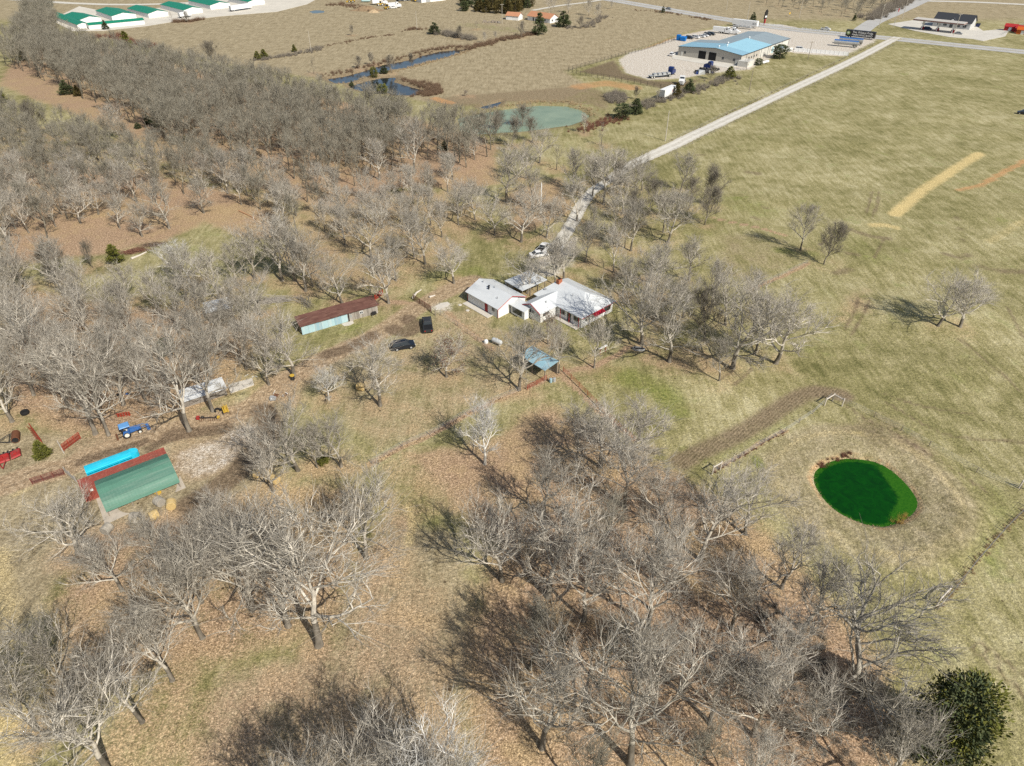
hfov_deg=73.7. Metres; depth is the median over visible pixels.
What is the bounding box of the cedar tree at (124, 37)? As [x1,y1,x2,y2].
[119,30,132,46]
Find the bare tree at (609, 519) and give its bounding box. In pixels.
[587,477,637,575]
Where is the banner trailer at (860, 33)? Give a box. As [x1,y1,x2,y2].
[845,29,876,39]
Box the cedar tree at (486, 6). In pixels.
[480,0,491,12]
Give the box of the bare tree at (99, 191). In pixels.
[67,179,108,214]
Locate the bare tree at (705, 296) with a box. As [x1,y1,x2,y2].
[685,282,733,341]
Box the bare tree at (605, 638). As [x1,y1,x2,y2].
[580,599,649,687]
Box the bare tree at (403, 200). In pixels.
[390,190,427,230]
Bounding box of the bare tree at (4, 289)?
[0,274,12,324]
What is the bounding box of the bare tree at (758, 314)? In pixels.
[699,270,804,375]
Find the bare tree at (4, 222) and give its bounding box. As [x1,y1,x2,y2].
[0,187,20,242]
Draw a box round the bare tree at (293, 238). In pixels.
[264,224,339,291]
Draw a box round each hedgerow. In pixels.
[252,45,323,60]
[324,34,394,45]
[402,26,426,31]
[434,28,477,40]
[464,30,537,49]
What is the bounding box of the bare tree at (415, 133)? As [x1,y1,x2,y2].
[390,114,444,173]
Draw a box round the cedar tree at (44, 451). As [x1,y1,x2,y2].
[31,440,52,460]
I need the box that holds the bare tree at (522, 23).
[517,20,524,37]
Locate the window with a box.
[573,315,579,322]
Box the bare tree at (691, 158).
[669,150,700,190]
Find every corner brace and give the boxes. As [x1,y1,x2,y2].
[711,461,722,474]
[824,393,844,406]
[935,585,952,605]
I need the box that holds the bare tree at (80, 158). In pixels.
[65,148,96,186]
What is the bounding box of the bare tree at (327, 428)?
[299,401,358,467]
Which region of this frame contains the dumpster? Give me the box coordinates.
[680,36,686,40]
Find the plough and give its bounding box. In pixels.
[115,412,130,416]
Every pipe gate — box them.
[29,469,64,484]
[61,432,80,450]
[374,289,382,299]
[414,295,430,310]
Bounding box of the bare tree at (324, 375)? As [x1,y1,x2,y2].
[307,361,346,401]
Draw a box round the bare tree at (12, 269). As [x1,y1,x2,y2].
[0,249,35,296]
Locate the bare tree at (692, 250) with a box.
[670,233,714,280]
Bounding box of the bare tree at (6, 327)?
[0,309,21,352]
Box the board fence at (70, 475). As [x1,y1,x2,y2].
[62,467,76,482]
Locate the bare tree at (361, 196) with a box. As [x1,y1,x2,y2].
[350,185,376,218]
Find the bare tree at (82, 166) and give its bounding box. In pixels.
[70,158,93,199]
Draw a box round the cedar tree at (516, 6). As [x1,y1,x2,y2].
[509,0,521,11]
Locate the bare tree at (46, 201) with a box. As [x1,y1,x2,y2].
[30,185,59,226]
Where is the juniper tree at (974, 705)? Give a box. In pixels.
[898,666,1015,765]
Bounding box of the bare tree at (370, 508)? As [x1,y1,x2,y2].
[309,444,415,563]
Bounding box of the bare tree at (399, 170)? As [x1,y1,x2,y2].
[383,159,415,193]
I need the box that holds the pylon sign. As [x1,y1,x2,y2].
[763,9,767,24]
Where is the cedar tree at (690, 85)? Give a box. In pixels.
[683,79,695,92]
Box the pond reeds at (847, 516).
[813,458,908,526]
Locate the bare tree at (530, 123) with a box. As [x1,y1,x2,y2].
[523,116,543,142]
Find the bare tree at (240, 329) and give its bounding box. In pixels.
[208,302,267,369]
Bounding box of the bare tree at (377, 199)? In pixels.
[356,187,395,227]
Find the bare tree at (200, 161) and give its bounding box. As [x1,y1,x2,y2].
[183,151,214,189]
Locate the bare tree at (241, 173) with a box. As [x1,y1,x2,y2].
[230,161,251,195]
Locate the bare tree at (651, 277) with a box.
[578,252,684,345]
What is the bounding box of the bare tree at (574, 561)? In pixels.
[529,496,647,622]
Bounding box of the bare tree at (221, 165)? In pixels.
[203,142,233,193]
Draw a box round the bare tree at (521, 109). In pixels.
[510,102,540,123]
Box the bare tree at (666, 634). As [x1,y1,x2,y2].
[625,594,716,690]
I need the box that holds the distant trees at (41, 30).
[0,0,894,223]
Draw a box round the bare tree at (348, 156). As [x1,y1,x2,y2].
[343,145,358,185]
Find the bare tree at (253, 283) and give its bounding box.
[219,260,275,316]
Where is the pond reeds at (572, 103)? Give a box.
[494,99,598,115]
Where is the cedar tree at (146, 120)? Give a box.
[144,115,151,124]
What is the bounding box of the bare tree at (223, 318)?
[192,292,239,354]
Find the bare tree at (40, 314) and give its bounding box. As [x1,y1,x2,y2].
[14,293,61,345]
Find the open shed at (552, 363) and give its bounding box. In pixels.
[519,346,557,380]
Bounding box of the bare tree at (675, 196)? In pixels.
[665,182,686,218]
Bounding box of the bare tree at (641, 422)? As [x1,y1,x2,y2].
[606,387,694,465]
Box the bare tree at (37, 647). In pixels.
[0,595,104,702]
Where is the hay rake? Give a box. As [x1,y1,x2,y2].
[196,415,219,420]
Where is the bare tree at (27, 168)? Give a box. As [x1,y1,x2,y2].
[16,157,39,191]
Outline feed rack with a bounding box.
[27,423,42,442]
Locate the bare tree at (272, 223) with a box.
[242,204,300,281]
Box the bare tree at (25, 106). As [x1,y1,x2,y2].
[13,96,46,128]
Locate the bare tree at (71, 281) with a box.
[41,271,94,326]
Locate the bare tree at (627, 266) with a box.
[615,249,645,294]
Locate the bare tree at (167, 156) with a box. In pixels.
[161,147,176,181]
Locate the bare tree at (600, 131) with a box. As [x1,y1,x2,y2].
[596,122,607,144]
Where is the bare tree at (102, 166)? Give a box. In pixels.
[89,158,115,199]
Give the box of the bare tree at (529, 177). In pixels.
[511,166,547,202]
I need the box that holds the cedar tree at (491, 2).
[488,0,497,9]
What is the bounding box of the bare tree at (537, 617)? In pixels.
[502,587,582,670]
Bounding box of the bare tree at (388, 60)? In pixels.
[384,53,396,70]
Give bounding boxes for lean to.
[179,377,226,406]
[203,297,232,320]
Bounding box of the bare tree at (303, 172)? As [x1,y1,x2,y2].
[292,158,313,201]
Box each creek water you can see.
[328,50,463,82]
[350,78,423,94]
[481,102,500,108]
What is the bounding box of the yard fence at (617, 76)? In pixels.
[568,37,675,87]
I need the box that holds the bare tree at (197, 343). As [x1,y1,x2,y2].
[167,319,254,412]
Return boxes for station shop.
[932,12,977,29]
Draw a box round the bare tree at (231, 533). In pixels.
[142,473,305,644]
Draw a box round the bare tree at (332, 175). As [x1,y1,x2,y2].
[317,161,351,196]
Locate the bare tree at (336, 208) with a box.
[326,200,353,245]
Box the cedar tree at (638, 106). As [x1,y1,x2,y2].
[630,98,642,114]
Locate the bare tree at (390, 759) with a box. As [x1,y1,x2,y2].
[308,672,457,765]
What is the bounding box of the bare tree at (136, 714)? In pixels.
[24,617,171,731]
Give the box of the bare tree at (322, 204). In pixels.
[306,195,338,232]
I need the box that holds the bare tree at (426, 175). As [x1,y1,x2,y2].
[417,165,436,194]
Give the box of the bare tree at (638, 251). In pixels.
[628,240,674,275]
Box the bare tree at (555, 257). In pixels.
[542,240,575,281]
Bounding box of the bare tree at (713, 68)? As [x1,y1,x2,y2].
[703,65,719,77]
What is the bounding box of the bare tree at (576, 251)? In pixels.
[541,220,587,278]
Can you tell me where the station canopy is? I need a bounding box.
[913,17,967,32]
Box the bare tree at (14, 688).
[0,635,50,731]
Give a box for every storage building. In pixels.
[56,12,87,28]
[64,12,100,22]
[86,18,144,28]
[95,7,135,19]
[127,5,167,17]
[160,1,202,13]
[188,0,229,9]
[229,0,264,5]
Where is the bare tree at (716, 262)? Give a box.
[698,254,735,301]
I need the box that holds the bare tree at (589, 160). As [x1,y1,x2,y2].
[582,155,609,195]
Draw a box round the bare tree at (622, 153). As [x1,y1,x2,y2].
[609,147,631,183]
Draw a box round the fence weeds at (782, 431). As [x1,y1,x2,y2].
[714,430,784,472]
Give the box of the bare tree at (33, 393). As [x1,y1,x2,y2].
[0,317,62,395]
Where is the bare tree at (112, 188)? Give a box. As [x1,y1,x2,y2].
[92,175,127,211]
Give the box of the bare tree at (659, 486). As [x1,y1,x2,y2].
[620,460,690,531]
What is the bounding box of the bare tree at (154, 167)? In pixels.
[146,158,160,186]
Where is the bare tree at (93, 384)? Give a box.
[38,330,146,436]
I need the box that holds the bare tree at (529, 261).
[497,246,548,293]
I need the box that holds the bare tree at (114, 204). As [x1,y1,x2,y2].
[103,190,128,228]
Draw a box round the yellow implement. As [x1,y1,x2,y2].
[221,405,228,413]
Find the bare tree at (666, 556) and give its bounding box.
[576,505,740,630]
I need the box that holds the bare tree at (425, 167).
[410,159,433,183]
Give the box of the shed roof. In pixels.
[77,447,165,501]
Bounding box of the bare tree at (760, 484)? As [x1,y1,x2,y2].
[711,452,816,535]
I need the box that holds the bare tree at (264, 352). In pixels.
[243,325,285,385]
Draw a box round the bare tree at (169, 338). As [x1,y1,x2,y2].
[114,316,224,436]
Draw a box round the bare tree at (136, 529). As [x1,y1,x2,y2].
[105,507,173,572]
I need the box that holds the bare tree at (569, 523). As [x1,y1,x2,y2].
[510,452,628,605]
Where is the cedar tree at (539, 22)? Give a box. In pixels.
[532,12,546,34]
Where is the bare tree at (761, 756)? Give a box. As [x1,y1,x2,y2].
[718,704,813,765]
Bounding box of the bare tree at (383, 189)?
[374,181,399,208]
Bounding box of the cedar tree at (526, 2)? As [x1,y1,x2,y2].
[523,0,531,7]
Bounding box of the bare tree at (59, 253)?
[28,238,68,278]
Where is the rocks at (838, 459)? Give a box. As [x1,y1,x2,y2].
[816,451,856,467]
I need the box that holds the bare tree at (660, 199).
[648,188,681,232]
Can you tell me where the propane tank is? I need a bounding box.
[491,337,501,345]
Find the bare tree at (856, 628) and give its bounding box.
[791,513,985,763]
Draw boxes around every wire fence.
[371,389,516,461]
[440,314,491,350]
[669,42,874,139]
[669,50,883,152]
[713,393,831,472]
[834,396,1022,490]
[937,513,1019,609]
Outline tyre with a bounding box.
[20,409,29,415]
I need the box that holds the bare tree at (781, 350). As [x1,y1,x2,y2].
[720,269,846,364]
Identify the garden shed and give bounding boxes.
[1004,23,1018,31]
[1016,26,1023,34]
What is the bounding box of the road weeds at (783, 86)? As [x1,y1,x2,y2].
[671,45,872,139]
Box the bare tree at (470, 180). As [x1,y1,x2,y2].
[464,175,483,204]
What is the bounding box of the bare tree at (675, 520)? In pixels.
[634,486,714,587]
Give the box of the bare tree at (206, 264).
[178,241,237,298]
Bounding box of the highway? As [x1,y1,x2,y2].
[604,0,1023,53]
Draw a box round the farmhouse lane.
[533,0,600,10]
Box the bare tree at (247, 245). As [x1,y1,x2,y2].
[221,217,273,278]
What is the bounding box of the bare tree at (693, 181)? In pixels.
[678,173,702,202]
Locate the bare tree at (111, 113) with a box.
[95,101,123,140]
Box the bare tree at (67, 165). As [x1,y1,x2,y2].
[55,156,86,188]
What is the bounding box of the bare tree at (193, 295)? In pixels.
[169,273,233,341]
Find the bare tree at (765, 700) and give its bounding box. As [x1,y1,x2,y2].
[692,627,823,746]
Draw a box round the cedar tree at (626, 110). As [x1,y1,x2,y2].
[612,102,633,119]
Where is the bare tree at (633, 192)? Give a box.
[623,186,653,226]
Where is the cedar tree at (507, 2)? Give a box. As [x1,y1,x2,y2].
[502,0,513,12]
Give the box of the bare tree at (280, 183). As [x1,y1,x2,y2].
[268,177,307,215]
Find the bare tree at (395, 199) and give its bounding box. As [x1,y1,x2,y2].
[389,192,419,221]
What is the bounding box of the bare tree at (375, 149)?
[357,134,391,179]
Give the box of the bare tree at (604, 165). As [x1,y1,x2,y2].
[582,135,634,204]
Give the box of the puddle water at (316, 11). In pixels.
[310,10,323,12]
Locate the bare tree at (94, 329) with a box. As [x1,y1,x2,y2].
[78,317,114,371]
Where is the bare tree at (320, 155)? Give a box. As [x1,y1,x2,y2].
[309,142,331,184]
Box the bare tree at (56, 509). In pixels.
[0,477,104,567]
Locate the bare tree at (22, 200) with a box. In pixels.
[11,185,33,219]
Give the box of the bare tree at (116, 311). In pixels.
[84,291,144,345]
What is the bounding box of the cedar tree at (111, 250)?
[105,243,125,263]
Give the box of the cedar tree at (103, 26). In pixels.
[101,20,109,29]
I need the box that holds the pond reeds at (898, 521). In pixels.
[890,512,908,523]
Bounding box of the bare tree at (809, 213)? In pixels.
[785,202,827,250]
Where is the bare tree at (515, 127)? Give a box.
[499,114,524,144]
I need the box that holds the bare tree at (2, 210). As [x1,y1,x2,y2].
[0,185,25,228]
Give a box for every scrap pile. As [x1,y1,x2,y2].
[269,391,287,400]
[483,20,500,22]
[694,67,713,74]
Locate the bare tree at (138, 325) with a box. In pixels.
[111,306,169,370]
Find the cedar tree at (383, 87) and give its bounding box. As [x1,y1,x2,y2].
[376,83,387,93]
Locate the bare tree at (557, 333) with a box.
[543,320,573,373]
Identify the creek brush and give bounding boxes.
[322,43,468,76]
[338,50,467,84]
[400,75,444,96]
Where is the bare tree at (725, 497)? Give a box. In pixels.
[676,452,768,561]
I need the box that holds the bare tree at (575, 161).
[560,144,590,190]
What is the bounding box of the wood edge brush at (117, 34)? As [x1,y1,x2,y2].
[90,32,156,47]
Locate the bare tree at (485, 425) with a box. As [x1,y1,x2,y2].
[451,388,503,465]
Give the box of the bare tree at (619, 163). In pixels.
[601,154,633,192]
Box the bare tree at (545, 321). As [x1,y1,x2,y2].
[531,309,560,346]
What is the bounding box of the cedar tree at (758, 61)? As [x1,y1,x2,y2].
[755,58,762,65]
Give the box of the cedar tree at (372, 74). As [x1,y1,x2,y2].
[370,66,377,77]
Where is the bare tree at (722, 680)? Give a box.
[652,598,806,747]
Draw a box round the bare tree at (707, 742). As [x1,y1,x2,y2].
[679,705,743,765]
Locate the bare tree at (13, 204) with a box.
[1,187,34,232]
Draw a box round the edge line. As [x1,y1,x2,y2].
[619,2,1015,52]
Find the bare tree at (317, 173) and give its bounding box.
[305,161,330,193]
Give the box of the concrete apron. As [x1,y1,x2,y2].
[672,55,736,67]
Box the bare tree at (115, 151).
[103,142,135,182]
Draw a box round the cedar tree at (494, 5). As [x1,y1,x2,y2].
[491,0,504,13]
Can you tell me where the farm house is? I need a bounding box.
[527,11,557,22]
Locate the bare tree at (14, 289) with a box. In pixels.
[0,276,38,335]
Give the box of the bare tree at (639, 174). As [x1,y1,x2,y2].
[621,155,649,190]
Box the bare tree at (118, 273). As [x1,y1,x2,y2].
[103,259,139,302]
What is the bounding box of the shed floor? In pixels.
[96,476,185,522]
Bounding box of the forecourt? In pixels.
[889,20,1007,40]
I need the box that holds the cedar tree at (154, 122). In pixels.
[148,118,163,127]
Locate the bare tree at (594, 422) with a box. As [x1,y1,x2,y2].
[563,388,644,473]
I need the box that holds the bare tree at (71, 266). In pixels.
[39,253,103,307]
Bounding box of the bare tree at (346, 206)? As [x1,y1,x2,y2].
[327,196,355,233]
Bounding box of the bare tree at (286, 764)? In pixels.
[224,720,335,765]
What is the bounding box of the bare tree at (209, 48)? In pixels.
[196,40,226,65]
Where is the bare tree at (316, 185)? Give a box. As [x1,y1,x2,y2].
[306,178,328,213]
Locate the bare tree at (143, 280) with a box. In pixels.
[131,263,168,319]
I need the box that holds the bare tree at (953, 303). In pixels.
[911,269,985,326]
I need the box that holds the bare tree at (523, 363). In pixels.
[487,315,578,390]
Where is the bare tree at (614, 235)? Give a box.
[594,221,628,272]
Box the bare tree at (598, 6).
[594,2,602,15]
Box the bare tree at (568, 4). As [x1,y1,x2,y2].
[566,0,571,12]
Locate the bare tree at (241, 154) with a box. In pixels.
[229,143,259,174]
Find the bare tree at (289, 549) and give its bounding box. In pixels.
[185,469,409,651]
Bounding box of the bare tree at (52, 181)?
[40,169,59,204]
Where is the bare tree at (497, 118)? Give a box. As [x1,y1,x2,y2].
[481,112,503,144]
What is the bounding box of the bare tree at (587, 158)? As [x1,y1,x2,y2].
[581,150,605,182]
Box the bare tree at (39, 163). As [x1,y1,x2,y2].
[29,156,46,172]
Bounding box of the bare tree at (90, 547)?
[41,525,143,598]
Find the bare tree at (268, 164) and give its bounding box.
[257,153,288,185]
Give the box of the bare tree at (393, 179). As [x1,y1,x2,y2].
[375,167,397,200]
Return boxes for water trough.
[632,347,644,350]
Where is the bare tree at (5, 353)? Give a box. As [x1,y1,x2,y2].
[0,327,18,377]
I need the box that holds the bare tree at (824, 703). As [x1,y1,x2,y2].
[761,657,881,765]
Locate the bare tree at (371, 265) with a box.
[353,243,403,303]
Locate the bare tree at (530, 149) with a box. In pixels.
[506,136,541,178]
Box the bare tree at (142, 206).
[124,200,155,236]
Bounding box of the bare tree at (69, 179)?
[53,166,88,209]
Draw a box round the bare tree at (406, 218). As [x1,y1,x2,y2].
[383,200,426,257]
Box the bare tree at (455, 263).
[423,234,469,283]
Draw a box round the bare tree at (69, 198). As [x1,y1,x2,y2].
[54,183,96,223]
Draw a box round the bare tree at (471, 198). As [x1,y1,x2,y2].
[456,178,492,219]
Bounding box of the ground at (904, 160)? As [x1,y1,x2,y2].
[0,0,1023,765]
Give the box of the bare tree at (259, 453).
[229,424,299,492]
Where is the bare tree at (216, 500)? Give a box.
[186,481,243,537]
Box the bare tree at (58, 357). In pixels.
[4,321,129,435]
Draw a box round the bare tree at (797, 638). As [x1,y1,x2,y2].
[734,576,834,695]
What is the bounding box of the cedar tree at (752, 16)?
[750,12,756,20]
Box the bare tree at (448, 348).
[428,328,471,377]
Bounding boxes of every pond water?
[458,106,588,133]
[814,459,917,526]
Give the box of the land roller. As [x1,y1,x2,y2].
[0,430,19,442]
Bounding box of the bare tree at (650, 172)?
[629,150,660,190]
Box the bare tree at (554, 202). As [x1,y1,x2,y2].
[525,194,571,237]
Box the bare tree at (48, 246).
[16,230,73,296]
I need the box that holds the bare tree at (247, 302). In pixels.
[219,282,272,344]
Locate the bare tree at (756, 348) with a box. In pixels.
[739,291,801,355]
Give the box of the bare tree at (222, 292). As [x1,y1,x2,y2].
[205,276,258,330]
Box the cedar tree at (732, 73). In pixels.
[722,66,735,78]
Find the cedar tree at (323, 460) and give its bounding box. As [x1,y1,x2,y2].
[317,452,330,466]
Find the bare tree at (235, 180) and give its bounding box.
[218,169,246,204]
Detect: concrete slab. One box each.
[228,378,253,392]
[435,302,449,308]
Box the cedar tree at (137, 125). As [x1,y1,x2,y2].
[133,122,141,128]
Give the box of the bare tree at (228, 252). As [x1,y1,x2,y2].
[214,238,252,282]
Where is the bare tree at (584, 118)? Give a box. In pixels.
[580,112,590,132]
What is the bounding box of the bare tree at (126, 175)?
[106,156,150,201]
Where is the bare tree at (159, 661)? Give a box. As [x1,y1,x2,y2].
[67,584,224,695]
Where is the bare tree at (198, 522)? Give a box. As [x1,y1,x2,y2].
[161,494,249,581]
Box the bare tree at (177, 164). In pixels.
[168,150,190,193]
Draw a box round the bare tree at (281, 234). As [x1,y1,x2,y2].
[251,220,310,281]
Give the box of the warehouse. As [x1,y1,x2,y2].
[678,31,790,67]
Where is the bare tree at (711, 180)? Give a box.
[701,158,732,204]
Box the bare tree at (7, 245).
[0,224,40,287]
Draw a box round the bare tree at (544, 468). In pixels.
[523,438,578,518]
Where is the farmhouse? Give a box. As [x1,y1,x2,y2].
[509,278,616,329]
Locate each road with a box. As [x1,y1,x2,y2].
[14,0,188,4]
[548,36,902,251]
[853,0,929,30]
[928,0,1023,4]
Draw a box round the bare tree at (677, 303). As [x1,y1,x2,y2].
[629,268,710,362]
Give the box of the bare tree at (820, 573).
[784,537,889,649]
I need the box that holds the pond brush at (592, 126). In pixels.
[566,110,629,132]
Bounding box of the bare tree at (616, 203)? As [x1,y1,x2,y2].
[600,183,639,231]
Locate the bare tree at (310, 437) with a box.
[288,421,331,467]
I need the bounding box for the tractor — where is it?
[115,421,150,439]
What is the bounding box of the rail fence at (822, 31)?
[801,28,841,33]
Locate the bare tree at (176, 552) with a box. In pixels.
[129,503,233,604]
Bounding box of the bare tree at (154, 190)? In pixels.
[129,172,183,228]
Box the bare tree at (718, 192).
[698,184,728,224]
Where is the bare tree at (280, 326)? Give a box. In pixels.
[238,292,323,376]
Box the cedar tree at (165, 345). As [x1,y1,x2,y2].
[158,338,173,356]
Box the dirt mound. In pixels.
[350,5,383,11]
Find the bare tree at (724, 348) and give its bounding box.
[705,331,748,380]
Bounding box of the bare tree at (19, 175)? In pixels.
[6,171,44,211]
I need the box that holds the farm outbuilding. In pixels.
[505,11,522,20]
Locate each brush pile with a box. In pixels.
[118,245,155,254]
[137,241,168,247]
[252,294,305,306]
[292,294,314,306]
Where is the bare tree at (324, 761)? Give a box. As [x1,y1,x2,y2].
[254,710,394,765]
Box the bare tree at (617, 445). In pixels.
[564,407,679,507]
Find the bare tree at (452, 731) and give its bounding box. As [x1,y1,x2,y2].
[361,684,496,765]
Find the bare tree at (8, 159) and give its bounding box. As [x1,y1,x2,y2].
[0,150,28,181]
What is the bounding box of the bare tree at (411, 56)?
[408,52,414,64]
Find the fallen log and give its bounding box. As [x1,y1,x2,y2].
[130,252,146,259]
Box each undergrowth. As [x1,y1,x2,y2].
[113,73,465,155]
[754,585,907,765]
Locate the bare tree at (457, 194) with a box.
[442,186,478,224]
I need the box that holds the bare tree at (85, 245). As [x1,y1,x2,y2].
[79,238,93,267]
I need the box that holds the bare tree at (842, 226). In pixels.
[818,217,851,264]
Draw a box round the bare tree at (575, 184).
[556,171,591,221]
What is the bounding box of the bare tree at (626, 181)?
[608,167,638,209]
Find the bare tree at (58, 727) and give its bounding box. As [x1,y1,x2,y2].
[0,627,170,765]
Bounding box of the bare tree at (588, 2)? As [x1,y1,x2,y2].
[583,0,593,15]
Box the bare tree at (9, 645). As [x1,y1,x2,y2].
[0,614,35,692]
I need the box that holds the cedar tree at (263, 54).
[260,49,268,56]
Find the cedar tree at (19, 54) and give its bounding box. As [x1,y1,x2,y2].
[12,46,26,60]
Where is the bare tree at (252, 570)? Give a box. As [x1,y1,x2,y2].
[190,477,364,628]
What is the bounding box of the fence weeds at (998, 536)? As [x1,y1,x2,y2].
[935,508,1023,607]
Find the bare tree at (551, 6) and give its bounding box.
[543,0,556,9]
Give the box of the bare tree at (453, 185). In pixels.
[443,177,474,212]
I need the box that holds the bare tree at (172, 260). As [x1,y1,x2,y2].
[155,238,223,305]
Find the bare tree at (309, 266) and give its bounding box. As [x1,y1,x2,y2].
[290,236,319,286]
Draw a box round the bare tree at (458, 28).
[455,25,461,34]
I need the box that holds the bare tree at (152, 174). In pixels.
[141,169,165,200]
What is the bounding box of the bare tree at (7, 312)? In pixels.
[0,282,65,381]
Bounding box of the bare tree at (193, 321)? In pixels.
[154,304,227,373]
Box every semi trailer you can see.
[178,11,190,17]
[228,3,251,11]
[659,85,676,97]
[732,18,758,26]
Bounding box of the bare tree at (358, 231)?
[337,197,396,257]
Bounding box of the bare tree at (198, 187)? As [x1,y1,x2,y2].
[183,173,216,212]
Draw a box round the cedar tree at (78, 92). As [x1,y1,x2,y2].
[72,85,82,95]
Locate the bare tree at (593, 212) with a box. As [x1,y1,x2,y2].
[582,202,606,240]
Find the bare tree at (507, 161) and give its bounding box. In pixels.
[484,139,534,202]
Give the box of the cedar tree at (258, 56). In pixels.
[254,51,261,58]
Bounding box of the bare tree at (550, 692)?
[450,615,627,751]
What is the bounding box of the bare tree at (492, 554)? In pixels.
[443,481,554,582]
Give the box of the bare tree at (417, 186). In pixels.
[407,180,430,210]
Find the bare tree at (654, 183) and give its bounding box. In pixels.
[641,172,670,213]
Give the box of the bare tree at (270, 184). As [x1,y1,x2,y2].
[260,176,284,211]
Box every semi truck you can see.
[371,0,387,2]
[385,2,401,7]
[664,66,675,76]
[679,75,685,84]
[703,61,719,70]
[713,26,731,33]
[725,27,738,34]
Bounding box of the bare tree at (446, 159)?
[435,151,457,191]
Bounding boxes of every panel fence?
[527,375,546,389]
[563,367,634,435]
[794,48,848,55]
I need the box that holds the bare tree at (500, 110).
[488,107,505,124]
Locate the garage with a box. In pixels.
[462,278,526,317]
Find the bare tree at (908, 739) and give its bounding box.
[850,680,1005,765]
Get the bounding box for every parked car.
[390,338,415,350]
[422,316,432,332]
[528,250,548,257]
[535,242,550,250]
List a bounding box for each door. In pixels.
[567,312,570,321]
[698,50,705,58]
[708,52,716,60]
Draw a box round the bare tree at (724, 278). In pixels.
[710,260,768,325]
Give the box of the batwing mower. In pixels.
[0,447,20,468]
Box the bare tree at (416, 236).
[395,210,436,264]
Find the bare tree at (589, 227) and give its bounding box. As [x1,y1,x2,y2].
[571,216,607,262]
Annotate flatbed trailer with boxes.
[648,72,670,77]
[733,24,752,27]
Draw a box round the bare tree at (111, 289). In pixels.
[85,270,142,329]
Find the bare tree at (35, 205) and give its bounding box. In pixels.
[20,189,57,237]
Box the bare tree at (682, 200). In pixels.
[645,183,706,242]
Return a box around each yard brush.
[170,16,205,22]
[325,1,368,11]
[565,13,612,28]
[601,86,626,103]
[628,72,742,109]
[636,9,710,20]
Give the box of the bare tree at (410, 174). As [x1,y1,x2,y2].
[396,162,419,202]
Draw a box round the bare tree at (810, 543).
[755,508,838,592]
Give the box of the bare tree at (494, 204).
[472,191,516,235]
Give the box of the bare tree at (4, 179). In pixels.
[0,165,20,208]
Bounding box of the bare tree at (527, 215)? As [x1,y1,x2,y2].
[495,184,552,242]
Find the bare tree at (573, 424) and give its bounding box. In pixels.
[555,394,602,460]
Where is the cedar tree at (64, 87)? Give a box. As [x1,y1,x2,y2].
[56,79,74,94]
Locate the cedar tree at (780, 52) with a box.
[771,44,791,58]
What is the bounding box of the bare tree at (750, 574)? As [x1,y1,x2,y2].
[697,544,798,630]
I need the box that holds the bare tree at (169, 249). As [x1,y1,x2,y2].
[148,238,198,281]
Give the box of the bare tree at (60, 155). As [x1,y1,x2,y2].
[47,147,80,171]
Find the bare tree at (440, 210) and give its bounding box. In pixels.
[425,194,450,237]
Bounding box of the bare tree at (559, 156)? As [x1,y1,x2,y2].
[554,145,562,169]
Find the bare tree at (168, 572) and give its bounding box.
[86,526,228,650]
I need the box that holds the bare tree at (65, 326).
[35,313,91,361]
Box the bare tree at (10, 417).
[0,342,26,422]
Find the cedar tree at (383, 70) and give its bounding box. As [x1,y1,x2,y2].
[379,65,388,73]
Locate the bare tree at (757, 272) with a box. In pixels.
[741,264,767,306]
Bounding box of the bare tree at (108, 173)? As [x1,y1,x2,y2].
[91,154,125,193]
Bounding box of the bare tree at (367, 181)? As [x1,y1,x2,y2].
[351,163,376,200]
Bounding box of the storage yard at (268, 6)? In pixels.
[57,0,313,30]
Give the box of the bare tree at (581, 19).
[575,16,583,26]
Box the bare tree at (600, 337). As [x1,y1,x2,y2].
[574,312,620,368]
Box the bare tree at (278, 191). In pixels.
[259,181,302,223]
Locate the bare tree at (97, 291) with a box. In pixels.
[83,273,131,317]
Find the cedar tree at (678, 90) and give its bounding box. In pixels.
[672,82,681,96]
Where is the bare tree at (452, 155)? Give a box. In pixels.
[435,151,464,178]
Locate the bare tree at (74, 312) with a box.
[35,274,111,337]
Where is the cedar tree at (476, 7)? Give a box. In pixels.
[473,1,481,11]
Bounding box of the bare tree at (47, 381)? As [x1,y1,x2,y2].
[3,341,70,406]
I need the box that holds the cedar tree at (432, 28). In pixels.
[428,22,439,33]
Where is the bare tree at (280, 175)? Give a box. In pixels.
[266,166,291,188]
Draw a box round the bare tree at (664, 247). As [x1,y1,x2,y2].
[644,238,689,296]
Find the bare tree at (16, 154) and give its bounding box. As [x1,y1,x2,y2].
[0,143,38,177]
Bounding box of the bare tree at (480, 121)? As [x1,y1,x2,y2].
[470,111,486,139]
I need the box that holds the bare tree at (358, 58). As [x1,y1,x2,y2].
[353,55,362,68]
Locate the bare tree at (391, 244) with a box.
[369,229,409,281]
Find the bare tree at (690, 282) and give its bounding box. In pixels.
[670,271,710,317]
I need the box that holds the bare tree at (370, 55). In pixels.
[367,52,373,62]
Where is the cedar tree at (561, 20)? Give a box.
[554,11,571,27]
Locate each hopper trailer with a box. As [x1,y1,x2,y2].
[834,39,858,47]
[839,37,863,44]
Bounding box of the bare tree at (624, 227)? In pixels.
[614,215,636,247]
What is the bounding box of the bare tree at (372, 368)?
[341,327,407,406]
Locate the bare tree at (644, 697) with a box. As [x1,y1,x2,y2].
[528,565,757,765]
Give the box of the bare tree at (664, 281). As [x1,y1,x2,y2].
[640,270,694,316]
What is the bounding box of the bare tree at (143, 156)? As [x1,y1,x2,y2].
[115,141,164,183]
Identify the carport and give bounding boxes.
[505,271,546,295]
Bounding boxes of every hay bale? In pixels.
[99,522,113,534]
[128,512,141,520]
[147,509,159,520]
[152,496,165,506]
[165,498,176,509]
[252,468,259,477]
[268,474,279,484]
[356,382,365,390]

